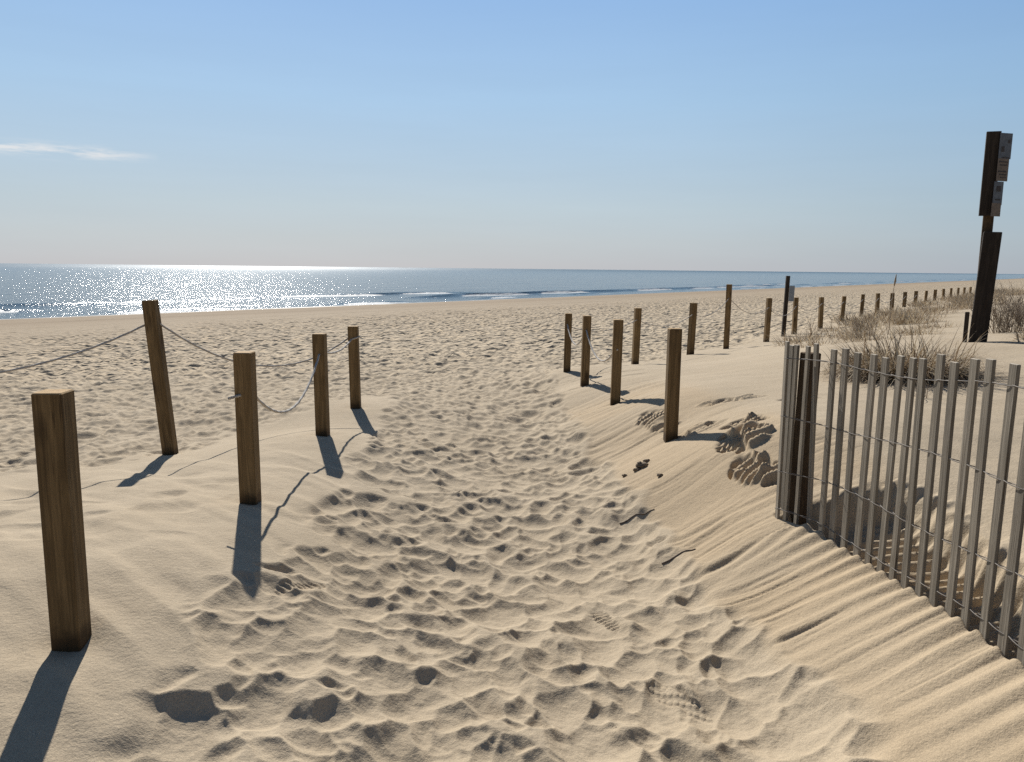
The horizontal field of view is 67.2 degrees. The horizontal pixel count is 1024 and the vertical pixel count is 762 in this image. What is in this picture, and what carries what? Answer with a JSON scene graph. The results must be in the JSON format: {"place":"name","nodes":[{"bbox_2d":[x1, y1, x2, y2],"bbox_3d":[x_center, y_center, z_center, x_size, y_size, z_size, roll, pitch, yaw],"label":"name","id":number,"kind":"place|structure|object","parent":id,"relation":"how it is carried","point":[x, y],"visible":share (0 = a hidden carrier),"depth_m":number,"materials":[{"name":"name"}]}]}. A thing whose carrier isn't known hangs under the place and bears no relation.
{"place":"outdoors","nodes":[
{"label":"outdoors","id":0,"kind":"place"},
{"bbox_2d":[0,278,1023,761],"bbox_3d":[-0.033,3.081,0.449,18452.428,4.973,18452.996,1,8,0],"label":"beach sand","id":1,"kind":"structure","parent":0,"point":[432,548],"depth_m":3.57,"materials":[{"name":"beige sand"}]},
{"bbox_2d":[31,389,91,651],"bbox_3d":[-1.427,0.615,2.467,0.089,1.180,0.089,0,8,-5],"label":"wooden post","id":2,"kind":"object","parent":1,"relation":"on","point":[58,468],"visible":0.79,"depth_m":2.41,"materials":[{"name":"brown wood"}]},
{"bbox_2d":[141,300,178,454],"bbox_3d":[-2.572,0.157,5.684,0.089,1.504,0.089,-4,9,-3],"label":"wooden post","id":3,"kind":"object","parent":1,"relation":"on","point":[159,373],"visible":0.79,"depth_m":5.62,"materials":[{"name":"brown wood"}]},
{"bbox_2d":[0,323,347,372],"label":"rope","id":4,"kind":"object","parent":3,"relation":"attached to","point":[93,347],"visible":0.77,"depth_m":5.53,"materials":[{"name":"beige fabric"}]},
{"bbox_2d":[233,351,261,504],"bbox_3d":[-1.385,0.420,4.055,0.089,1.151,0.089,0,8,0],"label":"wooden post","id":5,"kind":"object","parent":1,"relation":"on","point":[246,412],"visible":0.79,"depth_m":4.00,"materials":[{"name":"brown wood"}]},
{"bbox_2d":[312,333,329,436],"bbox_3d":[-1.454,0.203,5.893,0.089,1.135,0.089,0,8,3],"label":"wooden post","id":6,"kind":"object","parent":1,"relation":"on","point":[321,394],"visible":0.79,"depth_m":5.83,"materials":[{"name":"brown wood"}]},
{"bbox_2d":[228,336,361,413],"bbox_3d":[-1.420,-0.053,5.571,0.105,0.280,3.264,1,8,-1],"label":"rope","id":7,"kind":"object","parent":6,"relation":"attached to","point":[262,403],"visible":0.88,"depth_m":5.14,"materials":[{"name":"grey fabric"}]},
{"bbox_2d":[347,326,360,408],"bbox_3d":[-1.464,0.046,7.184,0.089,1.116,0.089,-1,8,-2],"label":"wooden post","id":8,"kind":"object","parent":1,"relation":"on","point":[354,372],"visible":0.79,"depth_m":7.12,"materials":[{"name":"brown wood"}]},
{"bbox_2d":[563,313,571,371],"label":"wooden post","id":9,"kind":"object","parent":1,"relation":"on","point":[567,349],"visible":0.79,"depth_m":9.89,"materials":[{"name":"brown wood"}]},
{"bbox_2d":[580,315,591,386],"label":"wooden post","id":10,"kind":"object","parent":1,"relation":"on","point":[585,356],"visible":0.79,"depth_m":8.60,"materials":[{"name":"brown wood"}]},
{"bbox_2d":[567,324,617,361],"bbox_3d":[0.840,-0.438,8.575,0.047,0.271,2.816,0,8,-6],"label":"rope","id":11,"kind":"object","parent":10,"relation":"attached to","point":[609,357],"visible":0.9,"depth_m":8.38,"materials":[{"name":"beige fabric"}]},
{"bbox_2d":[610,319,623,405],"bbox_3d":[0.982,-0.004,7.274,0.089,1.152,0.089,2,8,3],"label":"wooden post","id":12,"kind":"object","parent":1,"relation":"on","point":[616,369],"visible":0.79,"depth_m":7.21,"materials":[{"name":"brown wood"}]},
{"bbox_2d":[631,308,641,363],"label":"wooden post","id":13,"kind":"object","parent":1,"relation":"on","point":[636,337],"visible":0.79,"depth_m":11.30,"materials":[{"name":"brown wood"}]},
{"bbox_2d":[572,298,796,331],"bbox_3d":[3.573,-1.221,13.549,0.036,0.473,9.232,7,10,37],"label":"rope","id":14,"kind":"object","parent":13,"relation":"attached to","point":[688,317],"visible":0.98,"depth_m":12.74,"materials":[{"name":"fabric"}]},
{"bbox_2d":[619,509,654,523],"bbox_3d":[0.732,0.793,4.515,0.204,0.099,0.030,1,8,0],"label":"twig","id":15,"kind":"object","parent":1,"relation":"on","point":[625,521],"visible":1,"depth_m":4.52,"materials":[{"name":"brown wood"}]},
{"bbox_2d":[635,461,647,467],"bbox_3d":[0.877,0.568,5.184,0.096,0.059,0.075,1,8,0],"label":"sand clod","id":16,"kind":"object","parent":1,"relation":"on","point":[639,464],"visible":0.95,"depth_m":5.16,"materials":[{"name":"beige sand"}]},
{"bbox_2d":[663,328,681,442],"bbox_3d":[1.158,0.199,5.585,0.089,1.162,0.089,1,8,0],"label":"wooden post","id":17,"kind":"object","parent":1,"relation":"on","point":[672,380],"visible":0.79,"depth_m":5.52,"materials":[{"name":"brown wood"}]},
{"bbox_2d":[661,548,695,564],"bbox_3d":[0.840,0.884,3.891,0.174,0.083,0.027,0,8,-6],"label":"twig","id":18,"kind":"object","parent":1,"relation":"on","point":[670,559],"visible":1,"depth_m":3.89,"materials":[{"name":"wood"}]},
{"bbox_2d":[686,303,697,354],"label":"wooden post","id":19,"kind":"object","parent":1,"relation":"on","point":[691,330],"visible":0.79,"depth_m":12.84,"materials":[{"name":"brown wood"}]},
{"bbox_2d":[723,284,731,348],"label":"wooden post","id":20,"kind":"object","parent":1,"relation":"on","point":[727,317],"visible":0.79,"depth_m":14.06,"materials":[{"name":"brown wood"}]},
{"bbox_2d":[763,298,772,341],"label":"wooden post","id":21,"kind":"object","parent":1,"relation":"on","point":[767,324],"visible":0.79,"depth_m":15.81,"materials":[{"name":"brown wood"}]},
{"bbox_2d":[781,276,794,336],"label":"notice post","id":22,"kind":"object","parent":1,"relation":"on","point":[789,293],"visible":0.89,"depth_m":16.78,"materials":[{"name":"brown wood"}]},
{"bbox_2d":[791,297,798,333],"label":"wooden post","id":23,"kind":"object","parent":1,"relation":"on","point":[795,315],"visible":0.67,"depth_m":17.25,"materials":[{"name":"brown wood"}]},
{"bbox_2d":[798,296,915,310],"bbox_3d":[10.660,-2.376,22.851,0.023,0.263,14.278,7,10,37],"label":"rope","id":24,"kind":"object","parent":23,"relation":"attached to","point":[855,305],"visible":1,"depth_m":20.76,"materials":[{"name":"brown fabric"}]},
{"bbox_2d":[768,325,836,346],"bbox_3d":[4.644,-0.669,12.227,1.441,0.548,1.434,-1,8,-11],"label":"dune grass","id":25,"kind":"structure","parent":1,"relation":"on","point":[784,338],"depth_m":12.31,"materials":[{"name":"beige plant"}]},
{"bbox_2d":[802,315,823,339],"bbox_3d":[5.756,-1.023,14.696,0.444,0.535,0.553,5,9,28],"label":"brush","id":26,"kind":"object","parent":1,"relation":"on","point":[812,327],"visible":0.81,"depth_m":14.70,"materials":[{"name":"beige plant"}]},
{"bbox_2d":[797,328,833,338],"bbox_3d":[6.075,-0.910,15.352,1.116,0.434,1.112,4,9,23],"label":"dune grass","id":27,"kind":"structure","parent":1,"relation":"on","point":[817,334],"depth_m":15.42,"materials":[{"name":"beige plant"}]},
{"bbox_2d":[789,332,849,347],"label":"dune grass","id":28,"kind":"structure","parent":1,"relation":"on","point":[819,343],"depth_m":10.93,"materials":[{"name":"beige plant"}]},
{"bbox_2d":[818,297,823,327],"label":"wooden post","id":29,"kind":"object","parent":1,"relation":"on","point":[820,312],"visible":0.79,"depth_m":18.86,"materials":[{"name":"brown wood"}]},
{"bbox_2d":[816,320,848,332],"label":"dune grass","id":30,"kind":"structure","parent":1,"relation":"on","point":[831,330],"depth_m":17.26,"materials":[{"name":"beige plant"}]},
{"bbox_2d":[840,296,846,320],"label":"wooden post","id":31,"kind":"object","parent":1,"relation":"on","point":[843,305],"visible":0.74,"depth_m":20.44,"materials":[{"name":"brown wood"}]},
{"bbox_2d":[821,319,886,338],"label":"dune grass","id":32,"kind":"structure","parent":1,"relation":"on","point":[850,333],"depth_m":12.68,"materials":[{"name":"beige plant"}]},
{"bbox_2d":[819,345,888,374],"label":"dune grass","id":33,"kind":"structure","parent":1,"relation":"on","point":[823,368],"depth_m":7.27,"materials":[{"name":"beige plant"}]},
{"bbox_2d":[825,308,891,321],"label":"dune grass","id":34,"kind":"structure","parent":1,"relation":"on","point":[836,319],"depth_m":20.48,"materials":[{"name":"beige plant"}]},
{"bbox_2d":[833,311,888,326],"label":"dune grass","id":35,"kind":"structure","parent":1,"relation":"on","point":[845,323],"depth_m":18.54,"materials":[{"name":"beige plant"}]},
{"bbox_2d":[859,294,864,316],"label":"wooden post","id":36,"kind":"object","parent":1,"relation":"on","point":[862,303],"visible":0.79,"depth_m":22.06,"materials":[{"name":"brown wood"}]},
{"bbox_2d":[835,317,893,336],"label":"dune grass","id":37,"kind":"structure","parent":1,"relation":"on","point":[855,330],"depth_m":15.29,"materials":[{"name":"beige plant"}]},
{"bbox_2d":[827,321,902,336],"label":"dune grass","id":38,"kind":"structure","parent":1,"relation":"on","point":[867,330],"depth_m":13.66,"materials":[{"name":"beige plant"}]},
{"bbox_2d":[852,309,882,338],"bbox_3d":[5.168,-0.846,11.247,0.419,0.539,0.460,3,9,13],"label":"brush","id":39,"kind":"object","parent":1,"relation":"on","point":[860,325],"visible":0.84,"depth_m":11.19,"materials":[{"name":"brown plant"}]},
{"bbox_2d":[843,317,903,329],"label":"dune grass","id":40,"kind":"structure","parent":1,"relation":"on","point":[886,326],"depth_m":16.52,"materials":[{"name":"beige plant"}]},
{"bbox_2d":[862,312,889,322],"bbox_3d":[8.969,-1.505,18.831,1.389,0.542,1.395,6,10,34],"label":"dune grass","id":41,"kind":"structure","parent":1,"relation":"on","point":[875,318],"depth_m":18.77,"materials":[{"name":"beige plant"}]},
{"bbox_2d":[875,293,879,310],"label":"wooden post","id":42,"kind":"object","parent":1,"relation":"on","point":[877,304],"visible":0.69,"depth_m":23.66,"materials":[{"name":"brown wood"}]},
{"bbox_2d":[833,323,921,341],"bbox_3d":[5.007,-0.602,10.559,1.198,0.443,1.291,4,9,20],"label":"dune grass","id":43,"kind":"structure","parent":1,"relation":"on","point":[869,337],"depth_m":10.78,"materials":[{"name":"beige plant"}]},
{"bbox_2d":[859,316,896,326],"bbox_3d":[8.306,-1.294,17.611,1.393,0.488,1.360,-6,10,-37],"label":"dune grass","id":44,"kind":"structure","parent":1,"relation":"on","point":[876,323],"depth_m":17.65,"materials":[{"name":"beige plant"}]},
{"bbox_2d":[856,303,928,320],"bbox_3d":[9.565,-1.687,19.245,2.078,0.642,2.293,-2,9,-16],"label":"dune grass","id":45,"kind":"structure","parent":1,"relation":"on","point":[874,316],"depth_m":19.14,"materials":[{"name":"beige plant"}]},
{"bbox_2d":[890,293,894,308],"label":"wooden post","id":46,"kind":"object","parent":1,"relation":"on","point":[891,294],"visible":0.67,"depth_m":25.29,"materials":[{"name":"brown wood"}]},
{"bbox_2d":[888,274,896,333],"bbox_3d":[6.589,-1.300,13.342,0.062,1.090,0.036,1,8,0],"label":"seed stalk","id":47,"kind":"object","parent":1,"relation":"on","point":[892,299],"visible":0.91,"depth_m":13.32,"materials":[{"name":"brown plant"}]},
{"bbox_2d":[775,341,1023,665],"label":"sand fence","id":48,"kind":"object","parent":1,"relation":"on","point":[795,481],"visible":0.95,"depth_m":2.82,"materials":[{"name":"grey wood"}]},
{"bbox_2d":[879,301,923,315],"bbox_3d":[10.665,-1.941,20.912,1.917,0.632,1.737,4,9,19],"label":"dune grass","id":49,"kind":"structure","parent":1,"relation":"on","point":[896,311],"depth_m":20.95,"materials":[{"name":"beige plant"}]},
{"bbox_2d":[902,292,906,306],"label":"wooden post","id":50,"kind":"object","parent":1,"relation":"on","point":[904,301],"visible":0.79,"depth_m":26.92,"materials":[{"name":"brown wood"}]},
{"bbox_2d":[820,321,1008,389],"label":"dune grass","id":51,"kind":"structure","parent":1,"relation":"on","point":[931,366],"depth_m":6.58,"materials":[{"name":"beige plant"}]},
{"bbox_2d":[913,291,917,304],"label":"wooden post","id":52,"kind":"object","parent":1,"relation":"on","point":[916,294],"visible":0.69,"depth_m":28.50,"materials":[{"name":"brown wood"}]},
{"bbox_2d":[875,308,956,324],"bbox_3d":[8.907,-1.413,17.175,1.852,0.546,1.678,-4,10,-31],"label":"dune grass","id":53,"kind":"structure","parent":1,"relation":"on","point":[900,321],"depth_m":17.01,"materials":[{"name":"beige plant"}]},
{"bbox_2d":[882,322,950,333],"bbox_3d":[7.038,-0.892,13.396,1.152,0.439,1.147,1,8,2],"label":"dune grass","id":54,"kind":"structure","parent":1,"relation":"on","point":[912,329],"depth_m":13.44,"materials":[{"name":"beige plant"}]},
{"bbox_2d":[924,291,927,301],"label":"wooden post","id":55,"kind":"object","parent":1,"relation":"on","point":[926,295],"visible":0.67,"depth_m":30.13,"materials":[{"name":"brown wood"}]},
{"bbox_2d":[893,321,960,335],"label":"dune grass","id":56,"kind":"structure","parent":1,"relation":"on","point":[919,332],"depth_m":11.68,"materials":[{"name":"beige plant"}]},
{"bbox_2d":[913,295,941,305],"bbox_3d":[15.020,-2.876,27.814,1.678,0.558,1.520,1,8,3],"label":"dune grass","id":57,"kind":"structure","parent":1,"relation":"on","point":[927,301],"depth_m":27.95,"materials":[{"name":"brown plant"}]},
{"bbox_2d":[906,298,953,306],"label":"dune grass","id":58,"kind":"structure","parent":1,"relation":"on","point":[927,303],"depth_m":26.50,"materials":[{"name":"brown plant"}]},
{"bbox_2d":[908,315,957,328],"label":"dune grass","id":59,"kind":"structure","parent":1,"relation":"on","point":[936,324],"depth_m":14.91,"materials":[{"name":"beige plant"}]},
{"bbox_2d":[901,301,965,315],"bbox_3d":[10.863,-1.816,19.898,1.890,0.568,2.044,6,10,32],"label":"dune grass","id":60,"kind":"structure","parent":1,"relation":"on","point":[933,310],"depth_m":19.84,"materials":[{"name":"beige plant"}]},
{"bbox_2d":[933,290,936,300],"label":"wooden post","id":61,"kind":"object","parent":1,"relation":"on","point":[935,294],"visible":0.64,"depth_m":31.87,"materials":[{"name":"brown wood"}]},
{"bbox_2d":[919,296,951,302],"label":"dune grass","id":62,"kind":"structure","parent":1,"relation":"on","point":[938,300],"depth_m":29.58,"materials":[{"name":"brown plant"}]},
{"bbox_2d":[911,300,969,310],"bbox_3d":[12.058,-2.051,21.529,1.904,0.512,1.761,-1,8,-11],"label":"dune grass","id":63,"kind":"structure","parent":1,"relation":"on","point":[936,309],"depth_m":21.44,"materials":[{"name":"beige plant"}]},
{"bbox_2d":[915,337,985,361],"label":"dune grass","id":64,"kind":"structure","parent":1,"relation":"on","point":[955,352],"depth_m":7.47,"materials":[{"name":"beige plant"}]},
{"bbox_2d":[936,295,970,301],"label":"dune grass","id":65,"kind":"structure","parent":1,"relation":"on","point":[949,300],"depth_m":30.21,"materials":[{"name":"brown plant"}]},
{"bbox_2d":[943,297,997,308],"bbox_3d":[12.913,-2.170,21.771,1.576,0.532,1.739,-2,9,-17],"label":"dune grass","id":66,"kind":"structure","parent":1,"relation":"on","point":[966,304],"depth_m":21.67,"materials":[{"name":"brown plant"}]},
{"bbox_2d":[950,294,1016,304],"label":"dune grass","id":67,"kind":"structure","parent":1,"relation":"on","point":[993,300],"depth_m":23.89,"materials":[{"name":"brown plant"}]},
{"bbox_2d":[962,131,1012,341],"bbox_3d":[5.436,-1.454,8.834,0.304,2.725,0.240,5,9,28],"label":"sign post","id":68,"kind":"object","parent":1,"relation":"on","point":[997,152],"visible":0.94,"depth_m":8.73,"materials":[{"name":"brown wood"}]},
{"bbox_2d":[967,281,1023,333],"bbox_3d":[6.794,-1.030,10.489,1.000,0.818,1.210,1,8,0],"label":"brush","id":69,"kind":"object","parent":1,"relation":"on","point":[1000,322],"visible":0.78,"depth_m":10.51,"materials":[{"name":"brown plant"}]},
{"bbox_2d":[1000,290,1023,295],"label":"dune grass","id":70,"kind":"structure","parent":1,"relation":"on","point":[1012,293],"depth_m":33.49,"materials":[{"name":"brown plant"}]},
{"bbox_2d":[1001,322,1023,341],"bbox_3d":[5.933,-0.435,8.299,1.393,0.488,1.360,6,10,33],"label":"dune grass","id":71,"kind":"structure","parent":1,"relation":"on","point":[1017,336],"depth_m":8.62,"materials":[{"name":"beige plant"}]},
{"bbox_2d":[1005,316,1023,339],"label":"dune grass","id":72,"kind":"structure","parent":1,"relation":"on","point":[1017,332],"depth_m":9.12,"materials":[{"name":"beige plant"}]},
{"bbox_2d":[0,263,1023,318],"bbox_3d":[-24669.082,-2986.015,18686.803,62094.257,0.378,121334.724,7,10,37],"label":"sea water","id":73,"kind":"structure","parent":0,"point":[43,290],"depth_m":140.71,"materials":[{"name":"blue liquid"}]},
{"bbox_2d":[0,0,1023,273],"label":"sky","id":74,"kind":"structure","parent":0,"point":[683,135],"materials":[{"name":"blue"}]},
{"bbox_2d":[904,380,962,397],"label":"dune grass","id":75,"kind":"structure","parent":0,"point":[925,391],"depth_m":5.67,"materials":[{"name":"beige plant"}]}
]}

